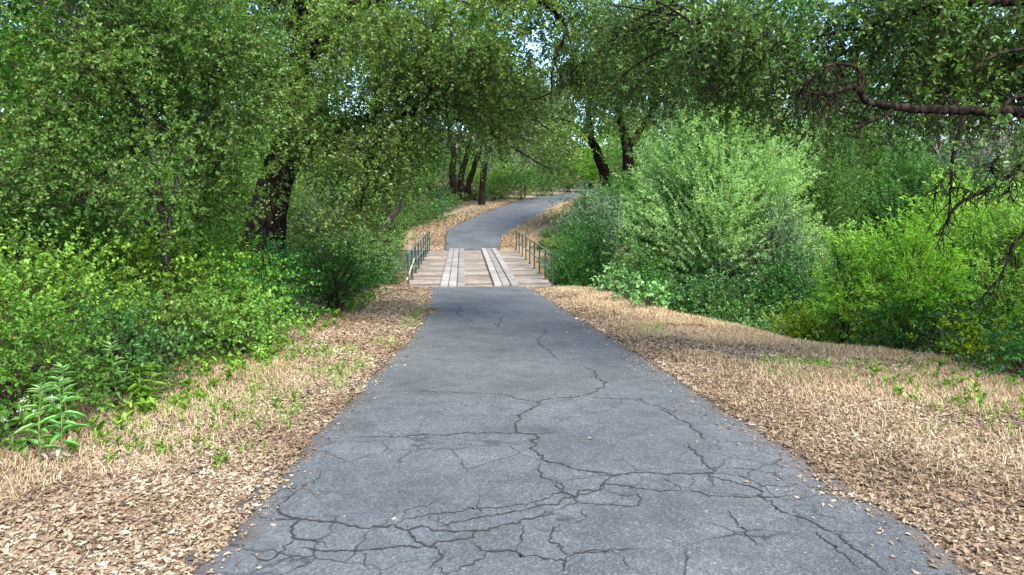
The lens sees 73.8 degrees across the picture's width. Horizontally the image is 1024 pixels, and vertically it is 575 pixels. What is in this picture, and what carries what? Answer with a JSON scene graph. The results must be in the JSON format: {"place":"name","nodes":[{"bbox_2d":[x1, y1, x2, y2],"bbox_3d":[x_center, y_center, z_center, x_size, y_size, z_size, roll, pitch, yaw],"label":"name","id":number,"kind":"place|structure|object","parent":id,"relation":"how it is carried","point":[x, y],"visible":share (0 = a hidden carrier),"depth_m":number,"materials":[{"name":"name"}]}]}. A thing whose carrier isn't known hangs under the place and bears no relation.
{"place":"outdoors","nodes":[
{"label":"outdoors","id":0,"kind":"place"},
{"bbox_2d":[0,0,1018,147],"label":"sky","id":1,"kind":"structure","parent":0,"point":[528,46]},
{"bbox_2d":[0,120,1023,574],"bbox_3d":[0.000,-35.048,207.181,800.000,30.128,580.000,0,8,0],"label":"ground","id":2,"kind":"structure","parent":0,"point":[544,254],"depth_m":4.50,"materials":[{"name":"soil"}]},
{"bbox_2d":[0,394,52,452],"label":"flowering weed","id":3,"kind":"object","parent":2,"relation":"on","point":[12,441],"visible":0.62,"depth_m":4.69,"materials":[{"name":"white plant"}]},
{"bbox_2d":[12,382,63,466],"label":"tall weed","id":4,"kind":"object","parent":2,"relation":"on","point":[25,428],"visible":0.98,"depth_m":4.39,"materials":[{"name":"green plant"}]},
{"bbox_2d":[0,0,82,267],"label":"bay tree","id":5,"kind":"object","parent":2,"relation":"on","point":[11,6],"visible":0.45,"depth_m":7.33,"materials":[{"name":"green plant"}]},
{"bbox_2d":[0,187,115,319],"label":"roadside bush","id":6,"kind":"object","parent":2,"relation":"on","point":[21,243],"visible":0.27,"depth_m":7.18,"materials":[{"name":"green plant"}]},
{"bbox_2d":[0,247,116,423],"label":"roadside bush","id":7,"kind":"object","parent":2,"relation":"on","point":[4,293],"visible":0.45,"depth_m":5.51,"materials":[{"name":"green plant"}]},
{"bbox_2d":[37,376,86,462],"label":"tall weed","id":8,"kind":"object","parent":2,"relation":"on","point":[61,382],"visible":0.98,"depth_m":4.47,"materials":[{"name":"green plant"}]},
{"bbox_2d":[45,362,91,441],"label":"tall weed","id":9,"kind":"object","parent":2,"relation":"on","point":[71,433],"visible":0.67,"depth_m":4.83,"materials":[{"name":"green plant"}]},
{"bbox_2d":[0,298,142,455],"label":"roadside bush","id":10,"kind":"object","parent":2,"relation":"on","point":[10,404],"visible":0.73,"depth_m":5.16,"materials":[{"name":"green plant"}]},
{"bbox_2d":[0,91,153,350],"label":"roadside bush","id":11,"kind":"object","parent":2,"relation":"on","point":[38,161],"visible":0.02,"depth_m":11.60,"materials":[{"name":"green plant"}]},
{"bbox_2d":[0,208,182,390],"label":"roadside bush","id":12,"kind":"object","parent":2,"relation":"on","point":[57,268],"visible":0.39,"depth_m":6.68,"materials":[{"name":"green plant"}]},
{"bbox_2d":[73,355,111,415],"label":"tall weed","id":13,"kind":"object","parent":2,"relation":"on","point":[93,389],"visible":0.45,"depth_m":5.54,"materials":[{"name":"green plant"}]},
{"bbox_2d":[0,131,213,350],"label":"roadside bush","id":14,"kind":"object","parent":2,"relation":"on","point":[84,234],"visible":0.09,"depth_m":9.43,"materials":[{"name":"green plant"}]},
{"bbox_2d":[2,70,224,270],"bbox_3d":[-9.642,-1.716,15.160,5.786,6.803,5.728,-4,9,-30],"label":"roadside bush","id":15,"kind":"object","parent":2,"relation":"on","point":[96,163],"visible":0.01,"depth_m":15.20,"materials":[{"name":"green plant"}]},
{"bbox_2d":[100,341,131,411],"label":"tall weed","id":16,"kind":"object","parent":2,"relation":"on","point":[116,393],"visible":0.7,"depth_m":5.64,"materials":[{"name":"green plant"}]},
{"bbox_2d":[26,274,210,405],"bbox_3d":[-3.662,0.656,6.290,1.647,1.553,1.681,0,8,0],"label":"roadside bush","id":17,"kind":"object","parent":2,"relation":"on","point":[136,340],"visible":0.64,"depth_m":6.17,"materials":[{"name":"green plant"}]},
{"bbox_2d":[3,193,261,365],"bbox_3d":[-4.778,0.100,8.427,2.943,2.594,2.795,7,10,42],"label":"roadside bush","id":18,"kind":"object","parent":2,"relation":"on","point":[144,261],"visible":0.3,"depth_m":8.07,"materials":[{"name":"green plant"}]},
{"bbox_2d":[123,363,156,399],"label":"tall weed","id":19,"kind":"object","parent":2,"relation":"on","point":[137,368],"visible":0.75,"depth_m":5.91,"materials":[{"name":"green plant"}]},
{"bbox_2d":[0,0,280,226],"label":"grey oak tree","id":20,"kind":"object","parent":2,"relation":"on","point":[59,52],"visible":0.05,"depth_m":16.15,"materials":[{"name":"green plant"}]},
{"bbox_2d":[64,177,237,314],"bbox_3d":[-7.048,-0.229,12.611,4.084,4.002,3.412,-4,9,-29],"label":"roadside bush","id":21,"kind":"object","parent":2,"relation":"on","point":[230,257],"visible":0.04,"depth_m":12.53,"materials":[{"name":"green plant"}]},
{"bbox_2d":[134,361,167,398],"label":"tall weed","id":22,"kind":"object","parent":2,"relation":"on","point":[151,366],"visible":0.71,"depth_m":5.96,"materials":[{"name":"green plant"}]},
{"bbox_2d":[0,0,310,325],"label":"young oak tree","id":23,"kind":"object","parent":2,"relation":"on","point":[95,31],"visible":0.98,"depth_m":7.59,"materials":[{"name":"green plant"}]},
{"bbox_2d":[53,265,259,371],"bbox_3d":[-3.885,0.556,7.529,1.970,1.650,2.083,-4,9,-28],"label":"roadside bush","id":24,"kind":"object","parent":2,"relation":"on","point":[175,314],"visible":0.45,"depth_m":7.54,"materials":[{"name":"green plant"}]},
{"bbox_2d":[124,124,281,291],"bbox_3d":[-5.067,-1.142,10.948,2.079,3.084,2.173,-7,11,-44],"label":"slim tree","id":25,"kind":"object","parent":2,"relation":"on","point":[235,224],"visible":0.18,"depth_m":10.89,"materials":[{"name":"green plant"}]},
{"bbox_2d":[121,219,286,340],"bbox_3d":[-4.868,0.111,10.440,2.643,2.287,2.828,-3,8,-23],"label":"roadside bush","id":26,"kind":"object","parent":2,"relation":"on","point":[208,250],"visible":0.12,"depth_m":10.36,"materials":[{"name":"green plant"}]},
{"bbox_2d":[169,269,316,364],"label":"roadside bush","id":27,"kind":"object","parent":2,"relation":"on","point":[241,343],"visible":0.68,"depth_m":8.34,"materials":[{"name":"green plant"}]},
{"bbox_2d":[175,235,330,348],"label":"roadside bush","id":28,"kind":"object","parent":2,"relation":"on","point":[233,287],"visible":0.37,"depth_m":9.43,"materials":[{"name":"green plant"}]},
{"bbox_2d":[171,145,336,286],"bbox_3d":[-6.479,-1.385,17.419,4.434,5.095,4.450,-3,8,-19],"label":"roadside bush","id":29,"kind":"object","parent":2,"relation":"on","point":[288,212],"visible":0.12,"depth_m":17.02,"materials":[{"name":"green plant"}]},
{"bbox_2d":[194,218,339,323],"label":"roadside bush","id":30,"kind":"object","parent":2,"relation":"on","point":[270,250],"visible":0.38,"depth_m":11.79,"materials":[{"name":"green plant"}]},
{"bbox_2d":[223,173,403,297],"bbox_3d":[-5.217,-1.324,18.212,4.706,3.545,4.045,0,8,0],"label":"creek shrub","id":31,"kind":"object","parent":2,"relation":"on","point":[299,216],"visible":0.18,"depth_m":17.57,"materials":[{"name":"green plant"}]},
{"bbox_2d":[269,0,388,204],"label":"woodland tree","id":32,"kind":"object","parent":2,"relation":"on","point":[341,91],"visible":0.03,"depth_m":46.07,"materials":[{"name":"green plant"}]},
{"bbox_2d":[286,225,387,313],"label":"roadside bush","id":33,"kind":"object","parent":2,"relation":"on","point":[336,302],"visible":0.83,"depth_m":13.79,"materials":[{"name":"green plant"}]},
{"bbox_2d":[286,219,398,305],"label":"roadside bush","id":34,"kind":"object","parent":2,"relation":"on","point":[302,240],"visible":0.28,"depth_m":15.92,"materials":[{"name":"green plant"}]},
{"bbox_2d":[288,151,404,288],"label":"creek shrub","id":35,"kind":"object","parent":2,"relation":"on","point":[314,179],"visible":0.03,"depth_m":27.57,"materials":[{"name":"green plant"}]},
{"bbox_2d":[287,185,415,288],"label":"creek shrub","id":36,"kind":"object","parent":2,"relation":"on","point":[387,243],"visible":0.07,"depth_m":20.97,"materials":[{"name":"green plant"}]},
{"bbox_2d":[334,165,427,275],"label":"creek shrub","id":37,"kind":"object","parent":2,"relation":"on","point":[406,221],"visible":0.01,"depth_m":33.61,"materials":[{"name":"green plant"}]},
{"bbox_2d":[359,256,406,284],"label":"creek shrub","id":38,"kind":"object","parent":2,"relation":"on","point":[392,279],"visible":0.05,"depth_m":24.26,"materials":[{"name":"green plant"}]},
{"bbox_2d":[329,119,453,273],"bbox_3d":[-4.545,-2.874,24.639,4.616,6.729,4.108,-5,9,-31],"label":"bent tree","id":39,"kind":"object","parent":2,"relation":"on","point":[392,216],"visible":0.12,"depth_m":24.21,"materials":[{"name":"green plant"}]},
{"bbox_2d":[369,195,422,284],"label":"creek shrub","id":40,"kind":"object","parent":2,"relation":"on","point":[394,224],"visible":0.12,"depth_m":31.14,"materials":[{"name":"green plant"}]},
{"bbox_2d":[173,0,619,320],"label":"oak tree","id":41,"kind":"object","parent":2,"relation":"on","point":[302,138],"visible":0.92,"depth_m":11.03,"materials":[{"name":"green plant"}]},
{"bbox_2d":[330,0,473,284],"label":"woodland tree","id":42,"kind":"object","parent":2,"relation":"on","point":[388,213],"visible":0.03,"depth_m":29.11,"materials":[{"name":"green plant"}]},
{"bbox_2d":[350,60,473,197],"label":"woodland tree","id":43,"kind":"object","parent":2,"relation":"on","point":[419,147],"visible":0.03,"depth_m":60.90,"materials":[{"name":"green plant"}]},
{"bbox_2d":[391,193,438,229],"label":"creek shrub","id":44,"kind":"object","parent":2,"relation":"on","point":[420,213],"visible":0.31,"depth_m":41.69,"materials":[{"name":"green plant"}]},
{"bbox_2d":[407,197,450,225],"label":"creek shrub","id":45,"kind":"object","parent":2,"relation":"on","point":[424,207],"visible":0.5,"depth_m":43.61,"materials":[{"name":"green plant"}]},
{"bbox_2d":[416,195,457,219],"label":"roadside shrub","id":46,"kind":"object","parent":2,"relation":"on","point":[445,207],"visible":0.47,"depth_m":45.61,"materials":[{"name":"green plant"}]},
{"bbox_2d":[412,185,470,207],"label":"roadside shrub","id":47,"kind":"object","parent":2,"relation":"on","point":[443,196],"visible":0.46,"depth_m":53.41,"materials":[{"name":"green plant"}]},
{"bbox_2d":[394,0,533,201],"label":"woodland tree","id":48,"kind":"object","parent":2,"relation":"on","point":[465,24],"depth_m":44.17,"materials":[{"name":"green plant"}]},
{"bbox_2d":[407,82,532,200],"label":"clump oak tree","id":49,"kind":"object","parent":2,"relation":"on","point":[467,189],"visible":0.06,"depth_m":59.25,"materials":[{"name":"green plant"}]},
{"bbox_2d":[406,230,554,288],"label":"timber bridge","id":50,"kind":"structure","parent":2,"relation":"on","point":[462,267],"depth_m":26.97,"materials":[{"name":"brown wood"}]},
{"bbox_2d":[459,138,526,194],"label":"roadside shrub","id":51,"kind":"object","parent":2,"relation":"on","point":[498,166],"visible":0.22,"depth_m":68.30,"materials":[{"name":"green plant"}]},
{"bbox_2d":[476,166,526,198],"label":"roadside shrub","id":52,"kind":"object","parent":2,"relation":"on","point":[494,177],"visible":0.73,"depth_m":62.88,"materials":[{"name":"green plant"}]},
{"bbox_2d":[0,200,1023,574],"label":"fallen leaves","id":53,"kind":"object","parent":2,"relation":"on","point":[294,450],"visible":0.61,"depth_m":4.71,"materials":[{"name":"brown plant"}]},
{"bbox_2d":[0,200,1023,513],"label":"dry grass","id":54,"kind":"structure","parent":2,"relation":"on","point":[730,332],"depth_m":6.88,"materials":[{"name":"plant"}]},
{"bbox_2d":[0,289,1023,466],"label":"weeds","id":55,"kind":"object","parent":2,"relation":"on","point":[142,403],"visible":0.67,"depth_m":6.29,"materials":[{"name":"green plant"}]},
{"bbox_2d":[454,85,574,205],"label":"single oak tree","id":56,"kind":"object","parent":2,"relation":"on","point":[482,194],"visible":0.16,"depth_m":55.23,"materials":[{"name":"green plant"}]},
{"bbox_2d":[501,158,553,199],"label":"roadside shrub","id":57,"kind":"object","parent":2,"relation":"on","point":[518,179],"visible":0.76,"depth_m":62.71,"materials":[{"name":"green plant"}]},
{"bbox_2d":[521,161,570,195],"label":"roadside shrub","id":58,"kind":"object","parent":2,"relation":"on","point":[545,185],"visible":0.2,"depth_m":68.67,"materials":[{"name":"green plant"}]},
{"bbox_2d":[82,288,1015,453],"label":"green grass","id":59,"kind":"structure","parent":2,"relation":"on","point":[420,306],"depth_m":6.87,"materials":[{"name":"plant"}]},
{"bbox_2d":[500,47,639,216],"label":"leaning oak tree","id":60,"kind":"object","parent":2,"relation":"on","point":[603,168],"visible":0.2,"depth_m":40.26,"materials":[{"name":"green plant"}]},
{"bbox_2d":[547,148,593,192],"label":"roadside shrub","id":61,"kind":"object","parent":2,"relation":"on","point":[572,180],"visible":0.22,"depth_m":76.85,"materials":[{"name":"green plant"}]},
{"bbox_2d":[536,248,608,286],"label":"creek shrub","id":62,"kind":"object","parent":2,"relation":"on","point":[567,277],"visible":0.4,"depth_m":25.77,"materials":[{"name":"green plant"}]},
{"bbox_2d":[533,208,611,285],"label":"creek shrub","id":63,"kind":"object","parent":2,"relation":"on","point":[556,244],"visible":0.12,"depth_m":32.70,"materials":[{"name":"green plant"}]},
{"bbox_2d":[541,80,626,188],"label":"woodland tree","id":64,"kind":"object","parent":2,"relation":"on","point":[558,104],"visible":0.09,"depth_m":82.01,"materials":[{"name":"green plant"}]},
{"bbox_2d":[542,208,636,286],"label":"creek shrub","id":65,"kind":"object","parent":2,"relation":"on","point":[604,259],"visible":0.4,"depth_m":26.63,"materials":[{"name":"green plant"}]},
{"bbox_2d":[552,178,635,266],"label":"creek shrub","id":66,"kind":"object","parent":2,"relation":"on","point":[603,207],"visible":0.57,"depth_m":32.58,"materials":[{"name":"green plant"}]},
{"bbox_2d":[567,124,645,193],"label":"roadside shrub","id":67,"kind":"object","parent":2,"relation":"on","point":[591,170],"visible":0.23,"depth_m":60.33,"materials":[{"name":"green plant"}]},
{"bbox_2d":[552,7,675,208],"bbox_3d":[7.293,-9.141,36.751,10.602,13.494,8.812,0,8,0],"label":"forked oak tree","id":68,"kind":"object","parent":2,"relation":"on","point":[628,144],"visible":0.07,"depth_m":35.67,"materials":[{"name":"green plant"}]},
{"bbox_2d":[587,261,646,294],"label":"vine plant","id":69,"kind":"object","parent":2,"relation":"on","point":[621,273],"visible":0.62,"depth_m":19.37,"materials":[{"name":"green plant"}]},
{"bbox_2d":[580,160,654,247],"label":"creek shrub","id":70,"kind":"object","parent":2,"relation":"on","point":[627,187],"visible":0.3,"depth_m":35.39,"materials":[{"name":"green plant"}]},
{"bbox_2d":[595,272,657,305],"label":"vine plant","id":71,"kind":"object","parent":2,"relation":"on","point":[622,287],"visible":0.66,"depth_m":16.78,"materials":[{"name":"green plant"}]},
{"bbox_2d":[597,234,677,308],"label":"bramble","id":72,"kind":"object","parent":2,"relation":"on","point":[642,265],"visible":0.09,"depth_m":19.81,"materials":[{"name":"green plant"}]},
{"bbox_2d":[593,58,681,178],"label":"woodland tree","id":73,"kind":"object","parent":2,"relation":"on","point":[664,140],"visible":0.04,"depth_m":68.99,"materials":[{"name":"green plant"}]},
{"bbox_2d":[560,0,715,151],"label":"woodland tree","id":74,"kind":"object","parent":2,"relation":"on","point":[627,34],"visible":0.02,"depth_m":32.41,"materials":[{"name":"green plant"}]},
{"bbox_2d":[598,114,680,191],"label":"roadside shrub","id":75,"kind":"object","parent":2,"relation":"on","point":[618,150],"visible":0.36,"depth_m":55.90,"materials":[{"name":"green plant"}]},
{"bbox_2d":[596,170,704,308],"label":"shrub","id":76,"kind":"object","parent":2,"relation":"on","point":[646,241],"visible":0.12,"depth_m":22.47,"materials":[{"name":"green plant"}]},
{"bbox_2d":[620,264,694,313],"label":"bramble","id":77,"kind":"object","parent":2,"relation":"on","point":[654,272],"visible":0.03,"depth_m":17.62,"materials":[{"name":"green plant"}]},
{"bbox_2d":[628,275,689,307],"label":"vine plant","id":78,"kind":"object","parent":2,"relation":"on","point":[638,299],"visible":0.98,"depth_m":14.80,"materials":[{"name":"green plant"}]},
{"bbox_2d":[653,259,772,324],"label":"bramble","id":79,"kind":"object","parent":2,"relation":"on","point":[709,288],"visible":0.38,"depth_m":15.87,"materials":[{"name":"green plant"}]},
{"bbox_2d":[627,39,801,158],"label":"woodland tree","id":80,"kind":"object","parent":2,"relation":"on","point":[652,120],"visible":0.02,"depth_m":65.13,"materials":[{"name":"green plant"}]},
{"bbox_2d":[601,60,842,315],"bbox_3d":[6.757,-2.358,22.178,7.868,12.700,7.265,-7,10,-41],"label":"willow","id":81,"kind":"object","parent":2,"relation":"on","point":[721,184],"visible":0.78,"depth_m":20.93,"materials":[{"name":"green plant"}]},
{"bbox_2d":[680,279,816,334],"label":"bramble","id":82,"kind":"object","parent":2,"relation":"on","point":[736,316],"visible":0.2,"depth_m":14.03,"materials":[{"name":"green plant"}]},
{"bbox_2d":[707,188,836,323],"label":"willow","id":83,"kind":"object","parent":2,"relation":"on","point":[784,238],"visible":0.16,"depth_m":19.71,"materials":[{"name":"green plant"}]},
{"bbox_2d":[738,302,806,340],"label":"bush","id":84,"kind":"object","parent":2,"relation":"on","point":[763,325],"visible":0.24,"depth_m":12.42,"materials":[{"name":"green plant"}]},
{"bbox_2d":[526,0,1023,314],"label":"overhanging oak tree","id":85,"kind":"object","parent":2,"relation":"on","point":[734,43],"visible":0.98,"depth_m":6.82,"materials":[{"name":"green plant"}]},
{"bbox_2d":[711,238,850,339],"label":"bramble","id":86,"kind":"object","parent":2,"relation":"on","point":[781,275],"visible":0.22,"depth_m":15.35,"materials":[{"name":"green plant"}]},
{"bbox_2d":[703,0,864,161],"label":"woodland tree","id":87,"kind":"object","parent":2,"relation":"on","point":[790,12],"visible":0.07,"depth_m":33.61,"materials":[{"name":"green plant"}]},
{"bbox_2d":[762,294,862,345],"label":"bush","id":88,"kind":"object","parent":2,"relation":"on","point":[802,332],"visible":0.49,"depth_m":11.30,"materials":[{"name":"green plant"}]},
{"bbox_2d":[762,104,892,316],"bbox_3d":[10.478,-1.534,24.200,5.957,9.974,5.396,-5,9,-32],"label":"willow","id":89,"kind":"object","parent":2,"relation":"on","point":[829,199],"visible":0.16,"depth_m":22.82,"materials":[{"name":"green plant"}]},
{"bbox_2d":[772,86,910,192],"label":"willow","id":90,"kind":"object","parent":2,"relation":"on","point":[833,125],"visible":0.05,"depth_m":31.61,"materials":[{"name":"green plant"}]},
{"bbox_2d":[802,214,899,345],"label":"willow sapling","id":91,"kind":"object","parent":2,"relation":"on","point":[854,247],"visible":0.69,"depth_m":10.43,"materials":[{"name":"green plant"}]},
{"bbox_2d":[805,293,923,348],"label":"bush","id":92,"kind":"object","parent":2,"relation":"on","point":[856,327],"visible":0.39,"depth_m":10.63,"materials":[{"name":"green plant"}]},
{"bbox_2d":[823,28,924,169],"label":"woodland tree","id":93,"kind":"object","parent":2,"relation":"on","point":[883,101],"visible":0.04,"depth_m":53.46,"materials":[{"name":"green plant"}]},
{"bbox_2d":[806,106,971,323],"bbox_3d":[13.245,-2.726,25.998,6.867,8.796,6.661,0,8,0],"label":"willow","id":94,"kind":"object","parent":2,"relation":"on","point":[875,160],"visible":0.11,"depth_m":24.68,"materials":[{"name":"green plant"}]},
{"bbox_2d":[796,202,994,351],"bbox_3d":[5.819,0.147,10.036,2.787,2.796,2.422,-6,10,-39],"label":"willow sapling","id":95,"kind":"object","parent":2,"relation":"on","point":[882,295],"visible":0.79,"depth_m":9.84,"materials":[{"name":"green plant"}]},
{"bbox_2d":[834,136,990,294],"bbox_3d":[14.278,-1.723,24.170,6.329,7.468,5.812,0,8,0],"label":"willow","id":96,"kind":"object","parent":2,"relation":"on","point":[891,197],"visible":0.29,"depth_m":23.34,"materials":[{"name":"green plant"}]},
{"bbox_2d":[836,0,1015,166],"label":"woodland tree","id":97,"kind":"object","parent":2,"relation":"on","point":[938,142],"visible":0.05,"depth_m":35.10,"materials":[{"name":"green plant"}]},
{"bbox_2d":[852,273,1023,362],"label":"bush","id":98,"kind":"object","parent":2,"relation":"on","point":[934,315],"visible":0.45,"depth_m":9.14,"materials":[{"name":"green plant"}]},
{"bbox_2d":[885,123,1022,249],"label":"willow","id":99,"kind":"object","parent":2,"relation":"on","point":[975,173],"visible":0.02,"depth_m":23.32,"materials":[{"name":"green plant"}]},
{"bbox_2d":[887,160,1023,357],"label":"willow sapling","id":100,"kind":"object","parent":2,"relation":"on","point":[969,216],"visible":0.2,"depth_m":10.79,"materials":[{"name":"green plant"}]},
{"bbox_2d":[895,12,1021,159],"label":"woodland tree","id":101,"kind":"object","parent":2,"relation":"on","point":[951,136],"visible":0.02,"depth_m":51.78,"materials":[{"name":"green plant"}]},
{"bbox_2d":[906,303,1023,369],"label":"bush","id":102,"kind":"object","parent":2,"relation":"on","point":[970,346],"visible":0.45,"depth_m":8.22,"materials":[{"name":"green plant"}]},
{"bbox_2d":[931,173,1023,368],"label":"willow sapling","id":103,"kind":"object","parent":2,"relation":"on","point":[983,267],"visible":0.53,"depth_m":10.03,"materials":[{"name":"green plant"}]},
{"bbox_2d":[931,121,1023,327],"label":"willow","id":104,"kind":"object","parent":2,"relation":"on","point":[1002,187],"visible":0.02,"depth_m":20.05,"materials":[{"name":"green plant"}]},
{"bbox_2d":[940,316,1023,381],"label":"bush","id":105,"kind":"object","parent":2,"relation":"on","point":[1015,343],"visible":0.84,"depth_m":7.32,"materials":[{"name":"green plant"}]},
{"bbox_2d":[444,187,619,249],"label":"road","id":106,"kind":"structure","parent":0,"point":[488,229],"depth_m":44.45,"materials":[{"name":"asphalt"}]},
{"bbox_2d":[174,287,979,574],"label":"road","id":107,"kind":"structure","parent":0,"point":[469,449],"depth_m":4.23,"materials":[{"name":"asphalt"}]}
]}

